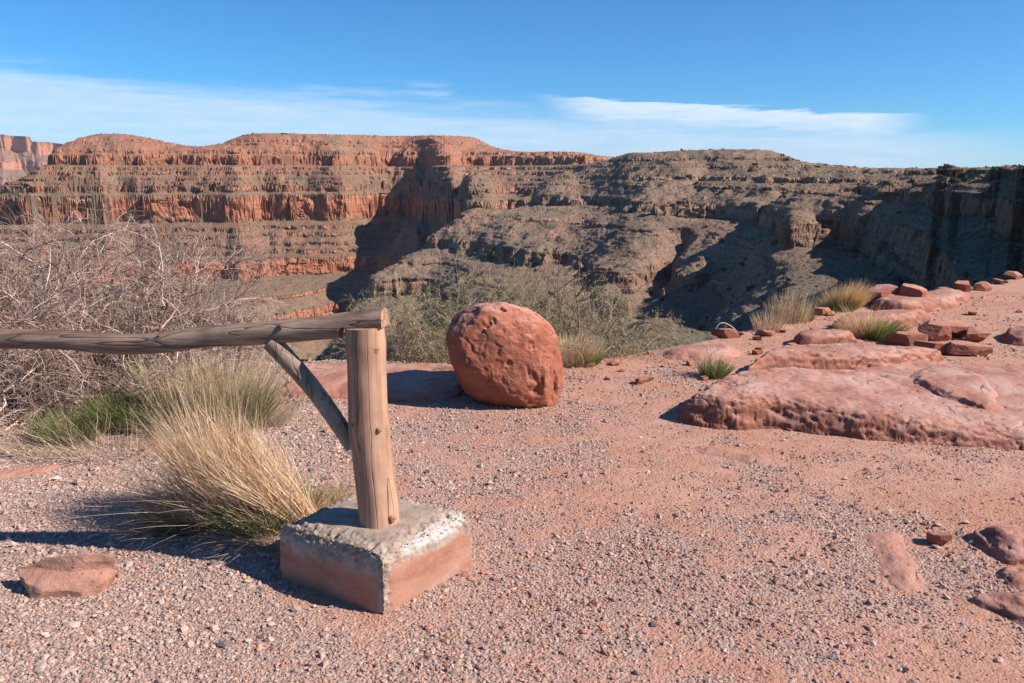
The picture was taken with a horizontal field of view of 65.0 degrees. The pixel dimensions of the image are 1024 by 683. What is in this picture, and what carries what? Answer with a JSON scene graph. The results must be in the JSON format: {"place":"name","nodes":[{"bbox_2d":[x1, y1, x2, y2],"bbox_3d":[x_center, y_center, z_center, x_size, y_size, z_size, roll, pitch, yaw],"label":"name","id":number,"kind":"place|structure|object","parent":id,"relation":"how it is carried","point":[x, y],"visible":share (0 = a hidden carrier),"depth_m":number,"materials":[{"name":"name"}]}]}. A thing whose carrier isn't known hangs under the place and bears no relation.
{"place":"outdoors","nodes":[
{"label":"outdoors","id":0,"kind":"place"},
{"bbox_2d":[0,134,62,185],"bbox_3d":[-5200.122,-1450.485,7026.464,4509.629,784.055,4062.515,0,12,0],"label":"distant mesa","id":1,"kind":"structure","parent":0,"point":[22,156],"depth_m":7694.31,"materials":[{"name":"red stone"}]},
{"bbox_2d":[0,278,1023,682],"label":"ground","id":2,"kind":"structure","parent":0,"point":[930,498],"depth_m":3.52,"materials":[{"name":"gravel"}]},
{"bbox_2d":[0,465,60,478],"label":"sandstone slab","id":3,"kind":"structure","parent":2,"relation":"on","point":[24,471],"depth_m":4.37,"materials":[{"name":"red stone"}]},
{"bbox_2d":[0,353,105,452],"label":"bare bush","id":4,"kind":"object","parent":2,"relation":"on","point":[3,402],"visible":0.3,"depth_m":5.07,"materials":[{"name":"plant"}]},
{"bbox_2d":[17,553,115,598],"bbox_3d":[-1.764,0.905,3.189,0.410,0.180,0.259,0,12,0],"label":"loose rock","id":5,"kind":"object","parent":2,"relation":"on","point":[82,575],"visible":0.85,"depth_m":3.12,"materials":[{"name":"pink stone"}]},
{"bbox_2d":[0,178,154,376],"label":"bare bush","id":6,"kind":"object","parent":2,"relation":"on","point":[13,260],"visible":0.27,"depth_m":6.01,"materials":[{"name":"grey plant"}]},
{"bbox_2d":[0,199,183,431],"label":"bare bush","id":7,"kind":"object","parent":2,"relation":"on","point":[18,357],"visible":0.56,"depth_m":5.12,"materials":[{"name":"grey plant"}]},
{"bbox_2d":[0,376,194,461],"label":"green grass patch","id":8,"kind":"object","parent":2,"relation":"on","point":[50,434],"visible":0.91,"depth_m":4.81,"materials":[{"name":"plant"}]},
{"bbox_2d":[7,212,270,423],"bbox_3d":[-2.535,-0.166,5.463,1.753,1.414,1.522,0,12,0],"label":"bare bush","id":9,"kind":"object","parent":2,"relation":"on","point":[149,327],"visible":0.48,"depth_m":5.36,"materials":[{"name":"plant"}]},
{"bbox_2d":[96,303,281,412],"bbox_3d":[-2.124,0.232,5.365,1.173,0.946,1.208,0,12,0],"label":"bare bush","id":10,"kind":"object","parent":2,"relation":"on","point":[163,361],"visible":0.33,"depth_m":5.15,"materials":[{"name":"plant"}]},
{"bbox_2d":[78,209,305,376],"bbox_3d":[-2.433,-0.351,6.299,1.818,1.409,1.615,-5,13,-24],"label":"bare bush","id":11,"kind":"object","parent":2,"relation":"on","point":[197,268],"visible":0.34,"depth_m":6.20,"materials":[{"name":"grey plant"}]},
{"bbox_2d":[48,360,355,574],"bbox_3d":[-1.296,0.483,3.560,1.406,0.791,1.207,3,12,15],"label":"grass tussock","id":12,"kind":"object","parent":2,"relation":"on","point":[236,486],"depth_m":3.55,"materials":[{"name":"plant"}]},
{"bbox_2d":[99,347,310,439],"bbox_3d":[-1.882,0.280,5.061,1.405,0.588,1.073,0,12,0],"label":"grass tussock","id":13,"kind":"object","parent":2,"relation":"on","point":[268,397],"depth_m":5.06,"materials":[{"name":"plant"}]},
{"bbox_2d":[0,308,471,614],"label":"log fence","id":14,"kind":"object","parent":2,"relation":"on","point":[376,543],"visible":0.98,"depth_m":3.06,"materials":[{"name":"brown wood"}]},
{"bbox_2d":[163,283,308,402],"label":"bare bush","id":15,"kind":"object","parent":2,"relation":"on","point":[235,317],"visible":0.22,"depth_m":5.83,"materials":[{"name":"plant"}]},
{"bbox_2d":[293,477,333,508],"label":"weed","id":16,"kind":"object","parent":2,"relation":"on","point":[312,492],"visible":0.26,"depth_m":3.87,"materials":[{"name":"plant"}]},
{"bbox_2d":[324,472,355,503],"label":"weed","id":17,"kind":"object","parent":2,"relation":"on","point":[335,493],"visible":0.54,"depth_m":3.93,"materials":[{"name":"plant"}]},
{"bbox_2d":[260,363,463,401],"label":"sandstone slab","id":18,"kind":"structure","parent":2,"relation":"on","point":[416,382],"depth_m":6.04,"materials":[{"name":"stone"}]},
{"bbox_2d":[321,282,470,363],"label":"brittle shrub","id":19,"kind":"object","parent":2,"relation":"on","point":[439,350],"visible":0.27,"depth_m":7.18,"materials":[{"name":"green plant"}]},
{"bbox_2d":[385,326,450,363],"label":"bare bush","id":20,"kind":"object","parent":2,"relation":"on","point":[401,355],"visible":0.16,"depth_m":7.18,"materials":[{"name":"plant"}]},
{"bbox_2d":[380,234,569,377],"bbox_3d":[-0.368,-0.104,7.049,1.806,1.589,2.364,0,12,0],"label":"brittle shrub","id":21,"kind":"object","parent":2,"relation":"on","point":[464,297],"visible":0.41,"depth_m":7.22,"materials":[{"name":"green plant"}]},
{"bbox_2d":[446,302,563,408],"bbox_3d":[-0.048,0.115,5.784,0.842,0.816,0.758,0,12,0],"label":"boulder","id":22,"kind":"object","parent":2,"relation":"on","point":[503,354],"visible":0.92,"depth_m":5.48,"materials":[{"name":"red stone"}]},
{"bbox_2d":[460,253,672,378],"bbox_3d":[0.433,0.016,7.128,2.112,1.490,1.919,3,12,13],"label":"brittle shrub","id":23,"kind":"object","parent":2,"relation":"on","point":[546,300],"visible":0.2,"depth_m":7.32,"materials":[{"name":"green plant"}]},
{"bbox_2d":[527,236,608,342],"bbox_3d":[0.534,-0.301,7.017,0.790,1.266,0.748,11,16,42],"label":"dead sapling","id":24,"kind":"object","parent":2,"relation":"on","point":[575,294],"visible":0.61,"depth_m":6.93,"materials":[{"name":"brown plant"}]},
{"bbox_2d":[556,329,609,367],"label":"grass tussock","id":25,"kind":"object","parent":2,"relation":"on","point":[572,356],"depth_m":6.72,"materials":[{"name":"plant"}]},
{"bbox_2d":[494,269,687,367],"bbox_3d":[0.681,0.014,7.573,2.155,1.583,2.382,0,12,0],"label":"brittle shrub","id":26,"kind":"object","parent":2,"relation":"on","point":[625,345],"visible":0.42,"depth_m":7.17,"materials":[{"name":"green plant"}]},
{"bbox_2d":[555,283,669,361],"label":"brittle shrub","id":27,"kind":"object","parent":2,"relation":"on","point":[612,327],"visible":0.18,"depth_m":7.35,"materials":[{"name":"green plant"}]},
{"bbox_2d":[610,359,619,365],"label":"stone","id":28,"kind":"object","parent":2,"relation":"on","point":[614,362],"visible":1,"depth_m":6.77,"materials":[{"name":"red stone"}]},
{"bbox_2d":[635,377,648,384],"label":"stone","id":29,"kind":"object","parent":2,"relation":"on","point":[640,380],"visible":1,"depth_m":6.18,"materials":[{"name":"red stone"}]},
{"bbox_2d":[643,376,654,381],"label":"stone","id":30,"kind":"object","parent":2,"relation":"on","point":[650,378],"visible":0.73,"depth_m":6.24,"materials":[{"name":"red stone"}]},
{"bbox_2d":[686,360,693,365],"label":"stone","id":31,"kind":"object","parent":2,"relation":"on","point":[690,363],"visible":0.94,"depth_m":6.77,"materials":[{"name":"red stone"}]},
{"bbox_2d":[662,342,742,360],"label":"sandstone slab","id":32,"kind":"structure","parent":2,"relation":"on","point":[684,353],"depth_m":7.09,"materials":[{"name":"red stone"}]},
{"bbox_2d":[699,375,708,380],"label":"stone","id":33,"kind":"object","parent":2,"relation":"on","point":[704,378],"visible":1,"depth_m":6.29,"materials":[{"name":"red stone"}]},
{"bbox_2d":[692,341,738,378],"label":"grass tussock","id":34,"kind":"object","parent":2,"relation":"on","point":[719,372],"depth_m":6.36,"materials":[{"name":"plant"}]},
{"bbox_2d":[711,328,739,338],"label":"loose rock","id":35,"kind":"object","parent":2,"relation":"on","point":[728,333],"visible":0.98,"depth_m":7.93,"materials":[{"name":"red stone"}]},
{"bbox_2d":[715,322,737,331],"bbox_3d":[2.440,-0.157,9.165,0.292,0.125,0.018,0,12,0],"label":"dry stick","id":36,"kind":"object","parent":35,"relation":"on","point":[724,323],"visible":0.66,"depth_m":9.15,"materials":[{"name":"grey wood"}]},
{"bbox_2d":[695,445,788,465],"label":"sandstone slab","id":37,"kind":"structure","parent":2,"relation":"on","point":[739,455],"depth_m":4.63,"materials":[{"name":"red stone"}]},
{"bbox_2d":[752,335,761,339],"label":"stone","id":38,"kind":"object","parent":2,"relation":"on","point":[754,337],"visible":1,"depth_m":7.81,"materials":[{"name":"red stone"}]},
{"bbox_2d":[752,350,762,354],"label":"stone","id":39,"kind":"object","parent":2,"relation":"on","point":[757,352],"visible":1,"depth_m":7.18,"materials":[{"name":"red stone"}]},
{"bbox_2d":[754,346,763,349],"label":"stone","id":40,"kind":"object","parent":2,"relation":"on","point":[759,348],"visible":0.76,"depth_m":7.29,"materials":[{"name":"red stone"}]},
{"bbox_2d":[755,329,775,336],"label":"loose rock","id":41,"kind":"object","parent":2,"relation":"on","point":[769,333],"visible":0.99,"depth_m":8.00,"materials":[{"name":"red stone"}]},
{"bbox_2d":[750,309,789,331],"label":"grass tussock","id":42,"kind":"object","parent":2,"relation":"on","point":[773,326],"depth_m":8.29,"materials":[{"name":"plant"}]},
{"bbox_2d":[757,288,818,323],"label":"grass tussock","id":43,"kind":"object","parent":2,"relation":"on","point":[802,317],"depth_m":8.71,"materials":[{"name":"plant"}]},
{"bbox_2d":[813,307,830,315],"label":"loose rock","id":44,"kind":"object","parent":2,"relation":"on","point":[821,311],"visible":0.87,"depth_m":9.16,"materials":[{"name":"red stone"}]},
{"bbox_2d":[792,329,855,344],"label":"sandstone slab","id":45,"kind":"structure","parent":2,"relation":"on","point":[821,336],"depth_m":7.49,"materials":[{"name":"red stone"}]},
{"bbox_2d":[827,311,834,315],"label":"stone","id":46,"kind":"object","parent":2,"relation":"on","point":[830,313],"visible":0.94,"depth_m":9.12,"materials":[{"name":"red stone"}]},
{"bbox_2d":[807,277,881,312],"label":"grass tussock","id":47,"kind":"object","parent":2,"relation":"on","point":[854,298],"depth_m":9.45,"materials":[{"name":"plant"}]},
{"bbox_2d":[747,342,943,369],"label":"sandstone slab","id":48,"kind":"structure","parent":2,"relation":"on","point":[848,355],"depth_m":6.59,"materials":[{"name":"red stone"}]},
{"bbox_2d":[678,366,1023,450],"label":"sandstone slab","id":49,"kind":"structure","parent":2,"relation":"on","point":[862,405],"depth_m":5.14,"materials":[{"name":"stone"}]},
{"bbox_2d":[849,339,863,342],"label":"loose rock","id":50,"kind":"object","parent":2,"relation":"on","point":[856,341],"visible":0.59,"depth_m":7.52,"materials":[{"name":"red stone"}]},
{"bbox_2d":[826,302,913,341],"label":"grass tussock","id":51,"kind":"object","parent":2,"relation":"on","point":[869,330],"depth_m":7.80,"materials":[{"name":"plant"}]},
{"bbox_2d":[829,309,931,328],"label":"sandstone slab","id":52,"kind":"structure","parent":2,"relation":"on","point":[914,317],"depth_m":8.54,"materials":[{"name":"red stone"}]},
{"bbox_2d":[743,359,1023,421],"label":"sandstone slab","id":53,"kind":"structure","parent":2,"relation":"on","point":[1006,384],"depth_m":6.17,"materials":[{"name":"red stone"}]},
{"bbox_2d":[860,531,923,591],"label":"sandstone slab","id":54,"kind":"structure","parent":2,"relation":"on","point":[896,559],"depth_m":3.36,"materials":[{"name":"stone"}]},
{"bbox_2d":[884,331,928,345],"bbox_3d":[3.745,-0.022,7.584,0.404,0.149,0.229,-3,12,-14],"label":"loose rock","id":55,"kind":"object","parent":2,"relation":"on","point":[903,338],"visible":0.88,"depth_m":7.50,"materials":[{"name":"red stone"}]},
{"bbox_2d":[870,289,969,312],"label":"sandstone slab","id":56,"kind":"structure","parent":2,"relation":"on","point":[935,300],"depth_m":9.58,"materials":[{"name":"red stone"}]},
{"bbox_2d":[867,284,899,302],"bbox_3d":[4.648,-0.580,10.052,0.433,0.257,0.433,0,12,0],"label":"rim boulder","id":57,"kind":"object","parent":56,"relation":"on","point":[887,289],"visible":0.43,"depth_m":9.92,"materials":[{"name":"red stone"}]},
{"bbox_2d":[898,283,927,296],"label":"rim boulder","id":58,"kind":"object","parent":56,"relation":"on","point":[909,290],"visible":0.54,"depth_m":9.80,"materials":[{"name":"red stone"}]},
{"bbox_2d":[914,340,947,353],"bbox_3d":[3.835,0.057,7.299,0.336,0.110,0.201,0,12,0],"label":"loose rock","id":59,"kind":"object","parent":2,"relation":"on","point":[940,346],"visible":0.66,"depth_m":7.24,"materials":[{"name":"red stone"}]},
{"bbox_2d":[918,320,951,341],"bbox_3d":[4.089,-0.089,7.803,0.266,0.212,0.277,-9,15,-38],"label":"loose rock","id":60,"kind":"object","parent":2,"relation":"on","point":[935,330],"visible":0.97,"depth_m":7.74,"materials":[{"name":"red stone"}]},
{"bbox_2d":[926,531,952,545],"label":"loose rock","id":61,"kind":"object","parent":2,"relation":"on","point":[937,538],"visible":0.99,"depth_m":3.51,"materials":[{"name":"red stone"}]},
{"bbox_2d":[910,365,1003,409],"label":"sandstone slab","id":62,"kind":"structure","parent":2,"relation":"on","point":[970,388],"depth_m":5.91,"materials":[{"name":"red stone"}]},
{"bbox_2d":[943,320,976,337],"bbox_3d":[4.415,-0.122,8.020,0.389,0.181,0.272,0,12,0],"label":"loose rock","id":63,"kind":"object","parent":2,"relation":"on","point":[958,328],"visible":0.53,"depth_m":7.92,"materials":[{"name":"red stone"}]},
{"bbox_2d":[955,280,971,291],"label":"loose rock","id":64,"kind":"object","parent":2,"relation":"on","point":[963,285],"visible":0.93,"depth_m":10.93,"materials":[{"name":"red stone"}]},
{"bbox_2d":[946,340,992,355],"bbox_3d":[4.085,0.065,7.215,0.408,0.142,0.204,0,12,0],"label":"loose rock","id":65,"kind":"object","parent":2,"relation":"on","point":[957,347],"visible":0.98,"depth_m":7.14,"materials":[{"name":"red stone"}]},
{"bbox_2d":[968,310,976,314],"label":"stone","id":66,"kind":"object","parent":2,"relation":"on","point":[970,312],"visible":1,"depth_m":9.18,"materials":[{"name":"red stone"}]},
{"bbox_2d":[965,326,991,341],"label":"loose rock","id":67,"kind":"object","parent":2,"relation":"on","point":[978,333],"visible":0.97,"depth_m":7.73,"materials":[{"name":"red stone"}]},
{"bbox_2d":[972,281,991,290],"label":"loose rock","id":68,"kind":"object","parent":2,"relation":"on","point":[983,286],"visible":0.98,"depth_m":11.05,"materials":[{"name":"red stone"}]},
{"bbox_2d":[967,524,1023,565],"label":"rock outcrop","id":69,"kind":"object","parent":2,"relation":"on","point":[1002,543],"visible":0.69,"depth_m":3.45,"materials":[{"name":"red stone"}]},
{"bbox_2d":[970,590,1023,625],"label":"rock outcrop","id":70,"kind":"object","parent":2,"relation":"on","point":[1010,605],"visible":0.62,"depth_m":2.99,"materials":[{"name":"red stone"}]},
{"bbox_2d":[992,278,1008,283],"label":"loose rock","id":71,"kind":"object","parent":2,"relation":"on","point":[997,281],"visible":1,"depth_m":11.70,"materials":[{"name":"red stone"}]},
{"bbox_2d":[997,566,1023,588],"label":"rock outcrop","id":72,"kind":"object","parent":2,"relation":"on","point":[1010,576],"visible":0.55,"depth_m":3.20,"materials":[{"name":"red stone"}]},
{"bbox_2d":[1000,325,1023,345],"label":"sandstone slab","id":73,"kind":"object","parent":2,"relation":"on","point":[1013,336],"depth_m":7.71,"materials":[{"name":"stone"}]},
{"bbox_2d":[1003,271,1022,278],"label":"loose rock","id":74,"kind":"object","parent":2,"relation":"on","point":[1012,275],"visible":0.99,"depth_m":12.29,"materials":[{"name":"red stone"}]},
{"bbox_2d":[0,133,1023,362],"bbox_3d":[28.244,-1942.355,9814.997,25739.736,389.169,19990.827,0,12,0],"label":"canyon terrain","id":75,"kind":"structure","parent":0,"point":[229,198],"depth_m":825.38,"materials":[{"name":"brown stone"}]},
{"bbox_2d":[0,132,1023,361],"bbox_3d":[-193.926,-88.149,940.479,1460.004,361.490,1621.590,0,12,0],"label":"desert scrub","id":76,"kind":"object","parent":75,"relation":"on","point":[952,233],"visible":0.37,"depth_m":525.33,"materials":[{"name":"green plant"}]},
{"bbox_2d":[942,164,950,168],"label":"desert bush","id":77,"kind":"object","parent":75,"relation":"on","point":[945,166],"visible":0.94,"depth_m":519.21,"materials":[{"name":"green plant"}]},
{"bbox_2d":[947,177,959,182],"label":"desert bush","id":78,"kind":"object","parent":75,"relation":"on","point":[952,180],"visible":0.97,"depth_m":344.27,"materials":[{"name":"green plant"}]},
{"bbox_2d":[961,177,971,181],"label":"desert bush","id":79,"kind":"object","parent":75,"relation":"on","point":[964,179],"visible":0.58,"depth_m":345.43,"materials":[{"name":"green plant"}]},
{"bbox_2d":[0,0,1023,168],"label":"sky","id":80,"kind":"structure","parent":0,"point":[858,83],"materials":[{"name":"blue"}]}
]}

